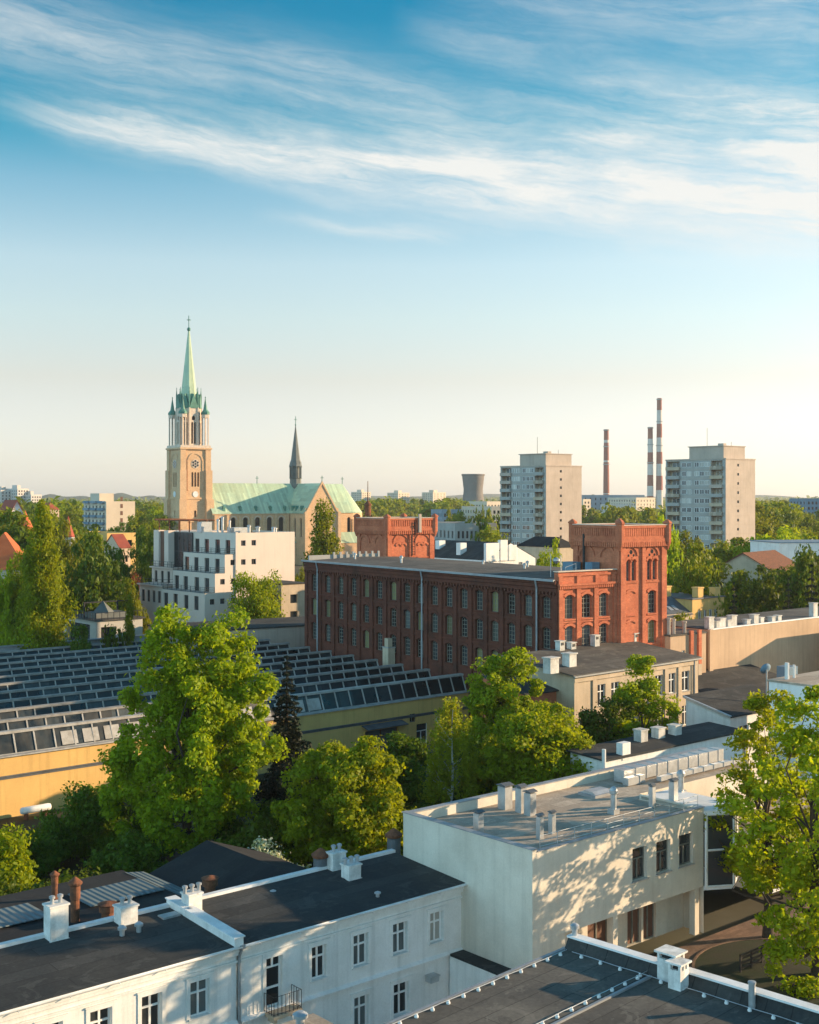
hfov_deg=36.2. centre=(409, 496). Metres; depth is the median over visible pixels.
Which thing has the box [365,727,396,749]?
door
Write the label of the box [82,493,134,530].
balcony block
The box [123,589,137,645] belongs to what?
cypress tree
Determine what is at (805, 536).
tree
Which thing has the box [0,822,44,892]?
tree
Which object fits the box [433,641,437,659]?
window
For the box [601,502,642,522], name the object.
tree
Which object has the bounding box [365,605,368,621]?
window
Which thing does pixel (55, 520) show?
tree
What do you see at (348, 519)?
window
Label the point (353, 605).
window
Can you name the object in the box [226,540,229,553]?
window
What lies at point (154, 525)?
round tree
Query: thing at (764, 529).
tree
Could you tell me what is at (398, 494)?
slab block
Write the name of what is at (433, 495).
slab block
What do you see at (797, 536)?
tree
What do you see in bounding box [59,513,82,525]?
tree
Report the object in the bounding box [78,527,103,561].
bright tree
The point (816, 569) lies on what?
tree
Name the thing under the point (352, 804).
round tree
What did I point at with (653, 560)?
window
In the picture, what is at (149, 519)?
tree
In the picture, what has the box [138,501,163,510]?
tree
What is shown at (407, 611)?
window
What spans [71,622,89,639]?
window
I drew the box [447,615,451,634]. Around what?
window
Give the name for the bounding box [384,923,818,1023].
flat roofed block
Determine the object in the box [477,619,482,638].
window
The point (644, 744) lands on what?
little white house
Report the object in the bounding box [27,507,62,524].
tree
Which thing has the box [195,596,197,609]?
window
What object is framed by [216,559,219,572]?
window
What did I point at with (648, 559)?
window
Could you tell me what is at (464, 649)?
window
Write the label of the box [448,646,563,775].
round tree
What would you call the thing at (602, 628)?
window
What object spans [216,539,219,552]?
window
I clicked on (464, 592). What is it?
window
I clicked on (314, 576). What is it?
window
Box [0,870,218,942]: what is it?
dark shed
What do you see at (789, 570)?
tree
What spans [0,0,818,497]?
sky
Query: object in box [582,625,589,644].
window
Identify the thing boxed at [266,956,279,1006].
door
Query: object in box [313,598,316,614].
window
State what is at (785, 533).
tree
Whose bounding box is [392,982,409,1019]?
window
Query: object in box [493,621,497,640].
window
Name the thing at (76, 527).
tree
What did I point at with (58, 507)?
tree
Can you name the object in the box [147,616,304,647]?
dark flat hall
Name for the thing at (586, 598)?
window
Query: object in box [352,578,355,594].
window
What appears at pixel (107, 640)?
dark tree
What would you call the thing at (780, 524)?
tree
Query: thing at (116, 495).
hills
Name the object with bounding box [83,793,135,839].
bush
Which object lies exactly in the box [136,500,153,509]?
tree
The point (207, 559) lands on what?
window
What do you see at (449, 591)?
window
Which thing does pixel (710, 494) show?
tower block
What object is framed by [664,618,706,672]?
pier building
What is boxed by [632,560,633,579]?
window
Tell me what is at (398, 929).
window
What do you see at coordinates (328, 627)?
window
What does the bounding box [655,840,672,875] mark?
window
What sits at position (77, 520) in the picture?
tree
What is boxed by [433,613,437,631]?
window
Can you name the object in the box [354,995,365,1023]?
window
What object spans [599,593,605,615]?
window
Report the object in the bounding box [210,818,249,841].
bush
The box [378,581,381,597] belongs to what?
window
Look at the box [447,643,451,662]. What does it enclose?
window
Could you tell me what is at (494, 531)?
bright tree
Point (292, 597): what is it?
window
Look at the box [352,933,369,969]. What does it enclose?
window
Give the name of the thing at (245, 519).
window
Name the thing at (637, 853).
window
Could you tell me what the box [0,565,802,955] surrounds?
ground
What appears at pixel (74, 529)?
tree
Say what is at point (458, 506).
tree
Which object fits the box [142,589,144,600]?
window
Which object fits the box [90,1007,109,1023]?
window
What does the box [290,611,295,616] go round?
window
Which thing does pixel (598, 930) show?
door
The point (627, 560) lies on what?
window
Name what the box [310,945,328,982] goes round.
window
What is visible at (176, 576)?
window
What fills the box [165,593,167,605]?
window
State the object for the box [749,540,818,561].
white hall
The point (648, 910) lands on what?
door
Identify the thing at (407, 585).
window
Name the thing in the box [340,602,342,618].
window
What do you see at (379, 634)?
window
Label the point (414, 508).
tree
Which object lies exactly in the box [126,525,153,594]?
dark tree
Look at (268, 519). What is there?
window
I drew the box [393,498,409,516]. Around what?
tree
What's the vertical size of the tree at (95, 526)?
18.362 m
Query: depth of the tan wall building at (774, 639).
162.24 m
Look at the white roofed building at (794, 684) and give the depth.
114.76 m
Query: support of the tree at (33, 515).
on the ground at (724, 909)
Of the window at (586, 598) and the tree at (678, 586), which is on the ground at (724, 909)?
the tree at (678, 586)
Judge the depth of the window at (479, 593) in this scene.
151.82 m
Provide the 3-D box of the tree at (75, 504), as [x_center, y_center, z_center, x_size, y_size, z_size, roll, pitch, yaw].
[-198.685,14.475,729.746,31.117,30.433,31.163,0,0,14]
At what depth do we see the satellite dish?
130.94 m
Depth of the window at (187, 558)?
239.01 m
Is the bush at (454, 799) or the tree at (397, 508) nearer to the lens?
the bush at (454, 799)
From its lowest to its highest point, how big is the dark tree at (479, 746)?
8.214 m
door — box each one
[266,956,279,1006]
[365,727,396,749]
[588,919,606,941]
[627,908,638,945]
[643,903,653,939]
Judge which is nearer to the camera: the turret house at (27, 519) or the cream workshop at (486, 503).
the turret house at (27, 519)
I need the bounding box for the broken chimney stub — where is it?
[382,638,395,664]
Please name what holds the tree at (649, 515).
on the ground at (724, 909)
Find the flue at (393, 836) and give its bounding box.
[385,828,402,854]
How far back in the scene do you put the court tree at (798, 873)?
69.51 m
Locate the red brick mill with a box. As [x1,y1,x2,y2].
[301,484,671,733]
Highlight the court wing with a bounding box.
[735,785,815,893]
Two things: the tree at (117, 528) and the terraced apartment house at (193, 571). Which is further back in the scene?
the tree at (117, 528)
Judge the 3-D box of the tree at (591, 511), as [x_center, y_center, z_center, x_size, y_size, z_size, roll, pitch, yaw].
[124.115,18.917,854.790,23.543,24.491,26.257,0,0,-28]
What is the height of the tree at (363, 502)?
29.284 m
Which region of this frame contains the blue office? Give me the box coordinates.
[789,498,818,518]
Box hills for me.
[42,493,801,501]
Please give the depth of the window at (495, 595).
149.39 m
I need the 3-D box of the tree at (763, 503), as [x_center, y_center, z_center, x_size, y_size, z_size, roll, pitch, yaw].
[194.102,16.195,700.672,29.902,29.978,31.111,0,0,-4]
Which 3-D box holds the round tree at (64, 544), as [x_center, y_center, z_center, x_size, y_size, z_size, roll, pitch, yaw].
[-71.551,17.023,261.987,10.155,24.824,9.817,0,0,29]
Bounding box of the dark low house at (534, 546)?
[517,536,572,566]
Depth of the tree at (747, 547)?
294.02 m
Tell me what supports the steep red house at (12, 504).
on the ground at (724, 909)
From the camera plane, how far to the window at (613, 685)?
130.49 m
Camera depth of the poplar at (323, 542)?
298.92 m
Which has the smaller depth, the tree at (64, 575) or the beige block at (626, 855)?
the beige block at (626, 855)
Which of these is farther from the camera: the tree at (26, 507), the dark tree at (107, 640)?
the tree at (26, 507)
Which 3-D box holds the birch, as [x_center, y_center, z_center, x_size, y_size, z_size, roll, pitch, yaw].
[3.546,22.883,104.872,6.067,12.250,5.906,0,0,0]
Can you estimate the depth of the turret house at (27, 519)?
321.32 m
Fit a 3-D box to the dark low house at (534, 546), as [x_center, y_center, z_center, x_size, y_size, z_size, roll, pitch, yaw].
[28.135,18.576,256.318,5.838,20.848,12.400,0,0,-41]
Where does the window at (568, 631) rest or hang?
in the red brick mill
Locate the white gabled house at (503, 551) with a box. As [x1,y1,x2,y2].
[434,540,534,564]
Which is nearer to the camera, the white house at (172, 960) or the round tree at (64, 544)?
the white house at (172, 960)
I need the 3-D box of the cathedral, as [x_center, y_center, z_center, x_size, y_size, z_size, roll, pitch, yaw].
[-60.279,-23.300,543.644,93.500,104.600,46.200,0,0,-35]
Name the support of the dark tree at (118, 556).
on the ground at (724, 909)
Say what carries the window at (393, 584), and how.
in the red brick mill
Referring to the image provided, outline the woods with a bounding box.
[43,494,818,515]
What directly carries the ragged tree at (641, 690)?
on the ground at (724, 909)
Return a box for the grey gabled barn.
[715,550,793,594]
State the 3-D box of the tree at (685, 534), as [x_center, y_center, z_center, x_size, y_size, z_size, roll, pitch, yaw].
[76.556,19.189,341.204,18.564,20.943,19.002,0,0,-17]
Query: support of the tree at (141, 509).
on the ground at (724, 909)
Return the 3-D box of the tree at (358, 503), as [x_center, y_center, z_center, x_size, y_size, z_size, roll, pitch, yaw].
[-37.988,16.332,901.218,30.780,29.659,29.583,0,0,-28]
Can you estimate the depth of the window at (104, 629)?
196.90 m
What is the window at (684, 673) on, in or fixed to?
in the grey house at (585, 676)
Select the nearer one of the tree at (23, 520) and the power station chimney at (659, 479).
the tree at (23, 520)
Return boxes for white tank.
[20,803,50,820]
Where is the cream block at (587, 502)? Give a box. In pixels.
[582,499,590,514]
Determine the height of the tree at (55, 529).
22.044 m
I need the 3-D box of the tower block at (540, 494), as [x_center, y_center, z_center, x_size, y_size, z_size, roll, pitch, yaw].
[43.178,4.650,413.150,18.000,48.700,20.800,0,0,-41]
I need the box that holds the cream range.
[462,506,499,521]
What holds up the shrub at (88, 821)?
on the yard ground at (67, 865)
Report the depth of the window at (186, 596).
231.10 m
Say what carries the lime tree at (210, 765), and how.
on the yard ground at (67, 865)
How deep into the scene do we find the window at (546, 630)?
141.96 m
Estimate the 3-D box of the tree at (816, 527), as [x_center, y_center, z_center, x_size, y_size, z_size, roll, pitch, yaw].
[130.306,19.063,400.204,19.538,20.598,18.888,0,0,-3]
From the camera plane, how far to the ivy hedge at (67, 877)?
76.78 m
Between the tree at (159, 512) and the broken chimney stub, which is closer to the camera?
the broken chimney stub
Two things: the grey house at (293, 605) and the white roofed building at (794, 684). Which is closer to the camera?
the white roofed building at (794, 684)
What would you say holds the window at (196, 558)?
in the terraced apartment house at (193, 571)
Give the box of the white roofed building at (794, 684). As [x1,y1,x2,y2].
[767,662,818,781]
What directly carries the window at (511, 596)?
in the red brick mill
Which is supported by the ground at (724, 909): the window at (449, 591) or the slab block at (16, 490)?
the slab block at (16, 490)
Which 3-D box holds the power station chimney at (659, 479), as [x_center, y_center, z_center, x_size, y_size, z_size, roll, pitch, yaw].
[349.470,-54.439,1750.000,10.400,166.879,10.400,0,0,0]
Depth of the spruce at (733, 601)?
185.89 m
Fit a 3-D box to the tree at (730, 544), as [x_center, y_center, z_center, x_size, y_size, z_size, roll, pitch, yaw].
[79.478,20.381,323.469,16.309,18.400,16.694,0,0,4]
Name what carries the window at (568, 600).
in the red brick mill
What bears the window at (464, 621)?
in the red brick mill
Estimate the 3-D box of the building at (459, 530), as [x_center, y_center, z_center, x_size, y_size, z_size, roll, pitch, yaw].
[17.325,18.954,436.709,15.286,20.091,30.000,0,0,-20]
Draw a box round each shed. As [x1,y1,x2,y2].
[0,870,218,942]
[125,840,306,895]
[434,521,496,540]
[600,504,630,512]
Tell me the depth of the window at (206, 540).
237.62 m
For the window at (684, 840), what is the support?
in the beige block at (626, 855)
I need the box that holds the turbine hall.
[608,498,654,510]
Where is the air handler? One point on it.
(780, 670)
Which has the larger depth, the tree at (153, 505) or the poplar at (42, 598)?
the tree at (153, 505)
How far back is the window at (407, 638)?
163.95 m
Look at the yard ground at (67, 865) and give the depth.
108.73 m
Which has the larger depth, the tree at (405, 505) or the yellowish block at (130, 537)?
the tree at (405, 505)
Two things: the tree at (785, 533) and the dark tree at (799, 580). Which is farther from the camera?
the tree at (785, 533)
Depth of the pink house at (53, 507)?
523.01 m
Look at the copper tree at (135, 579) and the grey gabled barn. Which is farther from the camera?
the copper tree at (135, 579)
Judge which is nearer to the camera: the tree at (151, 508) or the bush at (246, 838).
the bush at (246, 838)
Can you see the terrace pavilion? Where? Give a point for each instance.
(99, 617)
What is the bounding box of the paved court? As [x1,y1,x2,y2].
[655,902,808,967]
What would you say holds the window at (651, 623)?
in the red brick mill
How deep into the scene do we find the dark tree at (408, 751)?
109.66 m
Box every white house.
[0,882,244,1023]
[202,843,467,1023]
[566,722,742,771]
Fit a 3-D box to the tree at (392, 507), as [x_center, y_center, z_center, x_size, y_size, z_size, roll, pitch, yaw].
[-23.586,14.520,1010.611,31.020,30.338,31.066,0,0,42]
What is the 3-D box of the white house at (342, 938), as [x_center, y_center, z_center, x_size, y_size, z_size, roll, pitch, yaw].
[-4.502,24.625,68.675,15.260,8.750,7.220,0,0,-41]
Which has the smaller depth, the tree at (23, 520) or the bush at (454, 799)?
the bush at (454, 799)
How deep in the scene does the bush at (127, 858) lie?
91.69 m
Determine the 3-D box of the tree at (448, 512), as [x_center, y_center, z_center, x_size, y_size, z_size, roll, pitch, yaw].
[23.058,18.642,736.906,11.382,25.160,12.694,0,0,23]
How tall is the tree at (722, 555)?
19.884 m
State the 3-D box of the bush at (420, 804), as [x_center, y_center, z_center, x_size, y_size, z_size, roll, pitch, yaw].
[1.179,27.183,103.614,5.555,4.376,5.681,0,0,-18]
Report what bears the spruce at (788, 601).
on the ground at (724, 909)
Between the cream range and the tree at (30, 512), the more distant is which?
the cream range
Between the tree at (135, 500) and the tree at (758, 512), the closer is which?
the tree at (758, 512)
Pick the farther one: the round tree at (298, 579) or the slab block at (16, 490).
the slab block at (16, 490)
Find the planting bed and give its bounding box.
[692,938,818,1004]
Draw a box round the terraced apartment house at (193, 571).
[137,516,294,623]
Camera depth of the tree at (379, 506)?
934.51 m
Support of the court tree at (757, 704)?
on the paved court
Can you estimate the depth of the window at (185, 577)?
235.14 m
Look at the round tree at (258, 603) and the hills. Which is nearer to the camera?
the round tree at (258, 603)
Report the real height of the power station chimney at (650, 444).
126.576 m
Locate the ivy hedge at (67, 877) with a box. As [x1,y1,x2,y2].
[0,862,101,895]
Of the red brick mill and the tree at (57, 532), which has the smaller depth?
the red brick mill
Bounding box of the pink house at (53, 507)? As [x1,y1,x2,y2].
[43,502,59,516]
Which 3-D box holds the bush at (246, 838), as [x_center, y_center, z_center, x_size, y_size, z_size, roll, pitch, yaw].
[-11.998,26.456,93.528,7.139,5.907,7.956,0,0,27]
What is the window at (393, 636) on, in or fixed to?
in the red brick mill
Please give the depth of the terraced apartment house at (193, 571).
235.28 m
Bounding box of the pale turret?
[62,516,74,558]
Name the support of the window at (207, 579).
in the terraced apartment house at (193, 571)
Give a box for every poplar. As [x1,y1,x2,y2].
[2,547,25,644]
[10,498,80,649]
[301,497,344,565]
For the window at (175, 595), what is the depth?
233.71 m
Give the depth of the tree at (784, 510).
497.18 m
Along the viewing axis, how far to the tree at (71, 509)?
620.23 m
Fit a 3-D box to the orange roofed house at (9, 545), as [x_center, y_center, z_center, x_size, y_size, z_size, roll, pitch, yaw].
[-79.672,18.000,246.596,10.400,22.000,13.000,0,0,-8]
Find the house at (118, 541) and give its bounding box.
[104,534,131,565]
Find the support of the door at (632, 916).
in the beige block at (626, 855)
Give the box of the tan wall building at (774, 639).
[670,602,818,673]
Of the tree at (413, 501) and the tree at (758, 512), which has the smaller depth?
the tree at (758, 512)
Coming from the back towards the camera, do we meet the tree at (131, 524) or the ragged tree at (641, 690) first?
the tree at (131, 524)
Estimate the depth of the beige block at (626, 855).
74.03 m
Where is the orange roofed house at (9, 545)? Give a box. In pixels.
[0,532,23,585]
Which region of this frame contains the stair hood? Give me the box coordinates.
[282,1010,332,1023]
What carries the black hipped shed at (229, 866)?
on the yard ground at (67, 865)
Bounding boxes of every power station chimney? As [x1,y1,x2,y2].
[603,429,609,494]
[647,427,653,497]
[656,398,662,508]
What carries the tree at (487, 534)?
on the ground at (724, 909)
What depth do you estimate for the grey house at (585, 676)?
134.04 m
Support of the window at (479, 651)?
in the red brick mill
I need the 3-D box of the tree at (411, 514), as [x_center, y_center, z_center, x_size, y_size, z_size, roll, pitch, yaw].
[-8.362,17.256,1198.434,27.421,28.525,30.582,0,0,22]
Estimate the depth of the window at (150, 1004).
58.83 m
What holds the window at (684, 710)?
in the grey house at (585, 676)
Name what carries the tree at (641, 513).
on the ground at (724, 909)
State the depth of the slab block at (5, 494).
1254.08 m
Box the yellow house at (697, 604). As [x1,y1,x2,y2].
[667,585,725,621]
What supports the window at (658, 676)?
in the grey house at (585, 676)
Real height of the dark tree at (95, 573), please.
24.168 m
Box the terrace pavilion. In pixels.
[61,600,145,639]
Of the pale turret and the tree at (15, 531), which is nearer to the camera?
the tree at (15, 531)
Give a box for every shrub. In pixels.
[34,780,133,861]
[247,836,311,868]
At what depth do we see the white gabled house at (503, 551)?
238.10 m
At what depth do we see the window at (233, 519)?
524.61 m
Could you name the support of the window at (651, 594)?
in the red brick mill
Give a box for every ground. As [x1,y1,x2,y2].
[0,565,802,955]
[0,773,327,886]
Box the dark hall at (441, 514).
[431,509,461,521]
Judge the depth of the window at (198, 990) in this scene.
60.54 m
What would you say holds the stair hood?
on the ground at (724, 909)
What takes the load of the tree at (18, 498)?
on the ground at (724, 909)
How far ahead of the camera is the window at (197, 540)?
240.48 m
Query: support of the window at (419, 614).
in the red brick mill
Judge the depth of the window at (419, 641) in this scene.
161.88 m
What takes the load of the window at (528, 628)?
in the red brick mill
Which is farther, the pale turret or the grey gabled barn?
the pale turret
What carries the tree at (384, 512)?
on the ground at (724, 909)
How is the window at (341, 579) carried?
in the red brick mill
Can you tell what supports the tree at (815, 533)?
on the ground at (724, 909)
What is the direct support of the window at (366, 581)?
in the red brick mill
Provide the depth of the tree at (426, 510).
915.82 m
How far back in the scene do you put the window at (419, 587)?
161.88 m
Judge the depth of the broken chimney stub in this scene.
165.12 m
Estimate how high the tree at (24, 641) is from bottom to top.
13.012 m
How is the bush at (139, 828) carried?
on the yard ground at (67, 865)
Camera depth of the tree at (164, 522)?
508.99 m
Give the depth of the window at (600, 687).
128.97 m
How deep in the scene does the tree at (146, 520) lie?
470.82 m
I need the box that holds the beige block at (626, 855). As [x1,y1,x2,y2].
[402,747,766,968]
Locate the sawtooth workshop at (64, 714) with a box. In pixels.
[0,634,468,818]
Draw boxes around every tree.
[0,496,25,510]
[0,506,52,552]
[0,509,28,549]
[0,557,24,645]
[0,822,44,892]
[5,619,49,647]
[9,496,34,518]
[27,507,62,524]
[29,513,35,525]
[46,496,83,514]
[50,515,61,524]
[50,519,84,589]
[52,501,66,518]
[52,526,82,558]
[54,530,82,559]
[55,520,86,546]
[57,555,87,631]
[58,529,128,621]
[59,510,81,522]
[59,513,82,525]
[59,525,87,551]
[63,623,96,650]
[65,506,83,521]
[71,517,83,526]
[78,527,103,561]
[84,523,107,530]
[93,601,289,856]
[100,624,129,647]
[103,542,138,609]
[108,522,124,531]
[115,577,151,633]
[122,514,152,568]
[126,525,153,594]
[129,498,142,505]
[130,518,157,531]
[130,572,142,612]
[135,503,145,513]
[135,510,148,522]
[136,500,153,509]
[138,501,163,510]
[138,514,171,529]
[141,504,162,514]
[145,503,163,518]
[146,520,161,551]
[148,514,181,529]
[225,569,287,618]
[264,732,415,868]
[295,567,304,581]
[356,501,377,516]
[359,500,379,516]
[361,499,384,516]
[362,499,390,516]
[371,496,395,516]
[375,730,435,808]
[378,496,399,512]
[387,499,404,516]
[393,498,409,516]
[404,500,419,516]
[404,503,415,516]
[409,498,422,509]
[417,498,452,516]
[420,498,449,508]
[440,733,532,794]
[445,508,452,521]
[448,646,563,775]
[451,497,470,506]
[451,501,461,508]
[451,509,465,520]
[457,698,595,797]
[465,507,491,540]
[476,530,507,541]
[484,523,500,541]
[486,508,499,535]
[492,513,499,531]
[536,537,561,566]
[572,696,637,743]
[582,505,598,518]
[582,507,598,523]
[593,506,630,522]
[599,654,683,737]
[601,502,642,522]
[635,506,657,519]
[638,507,661,523]
[658,508,665,520]
[658,513,685,591]
[667,568,682,592]
[670,542,734,616]
[670,611,694,621]
[671,541,700,575]
[678,529,708,561]
[683,556,723,569]
[684,558,748,610]
[695,540,731,566]
[703,688,818,937]
[705,537,747,565]
[714,684,818,999]
[725,536,754,556]
[725,568,768,615]
[726,564,791,614]
[731,533,765,558]
[745,525,799,549]
[755,499,770,515]
[755,503,797,538]
[755,515,778,539]
[760,505,798,532]
[765,501,818,535]
[766,556,815,586]
[771,522,801,533]
[771,543,818,610]
[777,503,818,525]
[788,526,818,539]
[791,531,804,539]
[796,516,818,534]
[797,525,818,538]
[807,513,818,520]
[807,531,818,538]
[812,551,818,598]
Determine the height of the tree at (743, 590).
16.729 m
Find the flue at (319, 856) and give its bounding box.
[311,848,328,866]
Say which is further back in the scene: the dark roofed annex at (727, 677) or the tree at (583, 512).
the tree at (583, 512)
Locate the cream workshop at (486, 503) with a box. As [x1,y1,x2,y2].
[468,501,499,505]
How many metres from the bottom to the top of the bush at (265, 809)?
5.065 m
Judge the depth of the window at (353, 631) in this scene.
174.27 m
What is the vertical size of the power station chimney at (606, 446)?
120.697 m
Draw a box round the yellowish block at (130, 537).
[86,531,135,570]
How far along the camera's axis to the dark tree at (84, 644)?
179.65 m
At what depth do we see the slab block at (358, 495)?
1907.57 m
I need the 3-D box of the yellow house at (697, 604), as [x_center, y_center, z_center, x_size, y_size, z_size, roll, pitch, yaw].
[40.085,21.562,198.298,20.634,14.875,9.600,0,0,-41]
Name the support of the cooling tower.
on the ground at (724, 909)
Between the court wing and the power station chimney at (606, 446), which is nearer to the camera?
the court wing
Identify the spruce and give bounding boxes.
[252,655,318,819]
[728,582,737,614]
[782,577,793,608]
[804,563,818,607]
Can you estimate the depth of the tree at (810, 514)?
599.34 m
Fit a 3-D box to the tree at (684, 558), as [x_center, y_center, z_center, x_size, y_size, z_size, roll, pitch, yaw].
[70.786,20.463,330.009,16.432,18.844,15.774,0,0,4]
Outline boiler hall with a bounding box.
[582,495,644,509]
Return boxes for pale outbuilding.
[682,684,768,763]
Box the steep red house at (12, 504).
[0,500,22,513]
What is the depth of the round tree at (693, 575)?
203.96 m
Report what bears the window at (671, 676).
in the grey house at (585, 676)
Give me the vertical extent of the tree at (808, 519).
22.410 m
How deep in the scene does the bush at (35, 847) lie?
93.10 m
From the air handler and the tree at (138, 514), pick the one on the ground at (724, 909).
the tree at (138, 514)
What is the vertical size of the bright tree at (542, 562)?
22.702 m
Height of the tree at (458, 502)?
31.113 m
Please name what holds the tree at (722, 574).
on the ground at (724, 909)
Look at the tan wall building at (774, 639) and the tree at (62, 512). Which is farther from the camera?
the tree at (62, 512)
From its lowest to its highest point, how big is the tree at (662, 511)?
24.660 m
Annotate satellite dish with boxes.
[760,664,770,694]
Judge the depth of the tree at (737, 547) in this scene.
296.00 m
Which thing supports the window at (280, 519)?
in the cathedral
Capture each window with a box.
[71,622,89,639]
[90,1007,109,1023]
[101,626,113,637]
[120,497,122,527]
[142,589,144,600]
[142,993,158,1023]
[158,591,160,602]
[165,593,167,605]
[174,594,177,607]
[175,575,178,587]
[184,576,187,589]
[185,595,187,608]
[186,557,188,569]
[189,979,211,1021]
[195,557,197,570]
[195,577,198,590]
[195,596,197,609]
[196,539,198,551]
[205,539,208,551]
[206,558,208,571]
[206,578,208,591]
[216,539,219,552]
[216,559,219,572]
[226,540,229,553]
[231,518,234,526]
[243,517,246,526]
[255,517,258,529]
[267,517,270,530]
[279,517,282,530]
[290,594,295,602]
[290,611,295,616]
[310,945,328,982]
[313,574,316,590]
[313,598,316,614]
[313,622,316,638]
[327,576,329,591]
[327,600,329,616]
[327,625,329,640]
[340,577,342,593]
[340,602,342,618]
[340,627,342,642]
[347,517,349,531]
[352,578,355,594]
[352,603,355,619]
[352,629,355,645]
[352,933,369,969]
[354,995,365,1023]
[365,579,368,596]
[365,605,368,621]
[365,630,368,647]
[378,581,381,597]
[378,606,381,623]
[378,632,381,649]
[391,922,409,957]
[392,582,395,599]
[392,608,395,625]
[392,634,395,652]
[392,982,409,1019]
[406,583,409,601]
[406,610,409,627]
[406,637,409,654]
[417,723,428,743]
[418,584,420,602]
[418,612,420,629]
[418,639,420,656]
[429,911,444,945]
[433,586,437,604]
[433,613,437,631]
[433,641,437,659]
[447,587,451,605]
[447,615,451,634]
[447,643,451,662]
[462,589,466,607]
[462,617,466,636]
[462,646,466,664]
[477,590,482,609]
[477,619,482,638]
[477,648,482,666]
[493,592,497,611]
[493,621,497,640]
[509,593,514,613]
[509,623,514,643]
[526,595,531,615]
[526,625,531,645]
[544,596,549,617]
[544,627,549,648]
[565,595,571,618]
[565,626,571,646]
[582,594,589,617]
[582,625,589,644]
[597,684,603,706]
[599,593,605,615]
[599,623,605,642]
[611,682,617,699]
[626,560,627,580]
[631,846,648,883]
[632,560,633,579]
[647,559,648,579]
[648,590,653,612]
[648,620,653,641]
[653,560,654,578]
[655,675,663,695]
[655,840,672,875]
[669,673,675,694]
[678,833,694,868]
[682,671,690,691]
[682,705,685,726]
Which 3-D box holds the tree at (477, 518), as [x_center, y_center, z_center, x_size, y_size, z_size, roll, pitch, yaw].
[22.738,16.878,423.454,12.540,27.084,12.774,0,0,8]
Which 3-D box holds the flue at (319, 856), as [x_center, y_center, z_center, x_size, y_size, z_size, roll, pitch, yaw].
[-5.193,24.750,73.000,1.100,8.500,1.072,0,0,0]
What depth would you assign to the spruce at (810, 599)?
189.93 m
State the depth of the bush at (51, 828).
97.53 m
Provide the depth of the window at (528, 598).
144.44 m
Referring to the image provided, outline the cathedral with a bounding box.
[164,316,361,564]
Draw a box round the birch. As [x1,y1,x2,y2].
[416,697,481,806]
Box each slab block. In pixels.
[0,487,10,502]
[6,485,28,502]
[25,491,41,502]
[351,490,370,502]
[387,490,408,502]
[422,490,445,502]
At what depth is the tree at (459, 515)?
663.19 m
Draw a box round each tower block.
[500,437,581,544]
[665,443,755,558]
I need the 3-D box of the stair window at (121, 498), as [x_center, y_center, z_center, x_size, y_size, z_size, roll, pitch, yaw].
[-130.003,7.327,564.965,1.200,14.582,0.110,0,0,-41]
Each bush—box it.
[0,831,61,882]
[24,813,75,864]
[82,828,168,875]
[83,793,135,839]
[117,813,181,858]
[209,813,291,860]
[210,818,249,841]
[240,797,313,851]
[405,800,435,809]
[436,787,463,803]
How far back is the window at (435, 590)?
159.10 m
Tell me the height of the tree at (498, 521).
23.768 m
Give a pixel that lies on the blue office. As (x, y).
(810, 505)
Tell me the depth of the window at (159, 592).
240.83 m
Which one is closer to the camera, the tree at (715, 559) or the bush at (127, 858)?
the bush at (127, 858)
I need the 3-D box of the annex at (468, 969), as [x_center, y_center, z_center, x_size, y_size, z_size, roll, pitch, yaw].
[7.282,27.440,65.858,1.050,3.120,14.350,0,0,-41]
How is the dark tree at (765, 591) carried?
on the ground at (724, 909)
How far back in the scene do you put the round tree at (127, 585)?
204.29 m
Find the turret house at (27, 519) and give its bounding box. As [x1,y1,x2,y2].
[21,511,32,528]
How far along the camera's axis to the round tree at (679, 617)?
171.08 m
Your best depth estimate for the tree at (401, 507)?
1081.10 m
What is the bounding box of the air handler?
[777,665,797,677]
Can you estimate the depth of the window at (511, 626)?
146.93 m
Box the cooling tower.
[461,474,484,500]
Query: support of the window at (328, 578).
in the red brick mill
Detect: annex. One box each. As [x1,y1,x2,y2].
[450,950,510,994]
[698,664,776,692]
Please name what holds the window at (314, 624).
in the red brick mill
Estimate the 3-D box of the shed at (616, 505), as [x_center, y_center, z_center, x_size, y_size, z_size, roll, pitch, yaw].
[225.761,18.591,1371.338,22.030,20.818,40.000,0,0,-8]
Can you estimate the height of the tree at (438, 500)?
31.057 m
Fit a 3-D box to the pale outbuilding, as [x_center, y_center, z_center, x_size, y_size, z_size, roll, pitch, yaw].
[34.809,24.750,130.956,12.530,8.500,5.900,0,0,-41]
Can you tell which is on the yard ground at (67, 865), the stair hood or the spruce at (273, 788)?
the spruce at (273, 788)
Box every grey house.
[255,580,304,616]
[501,633,702,744]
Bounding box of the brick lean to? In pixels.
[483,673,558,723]
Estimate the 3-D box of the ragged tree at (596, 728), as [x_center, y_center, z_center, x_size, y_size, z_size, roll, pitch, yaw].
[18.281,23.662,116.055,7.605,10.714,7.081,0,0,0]
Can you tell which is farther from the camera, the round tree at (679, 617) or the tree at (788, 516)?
the tree at (788, 516)
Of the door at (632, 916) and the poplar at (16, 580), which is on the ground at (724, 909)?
the poplar at (16, 580)
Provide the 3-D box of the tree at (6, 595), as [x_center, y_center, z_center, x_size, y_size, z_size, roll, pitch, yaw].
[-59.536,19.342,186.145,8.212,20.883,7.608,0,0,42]
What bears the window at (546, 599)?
in the red brick mill

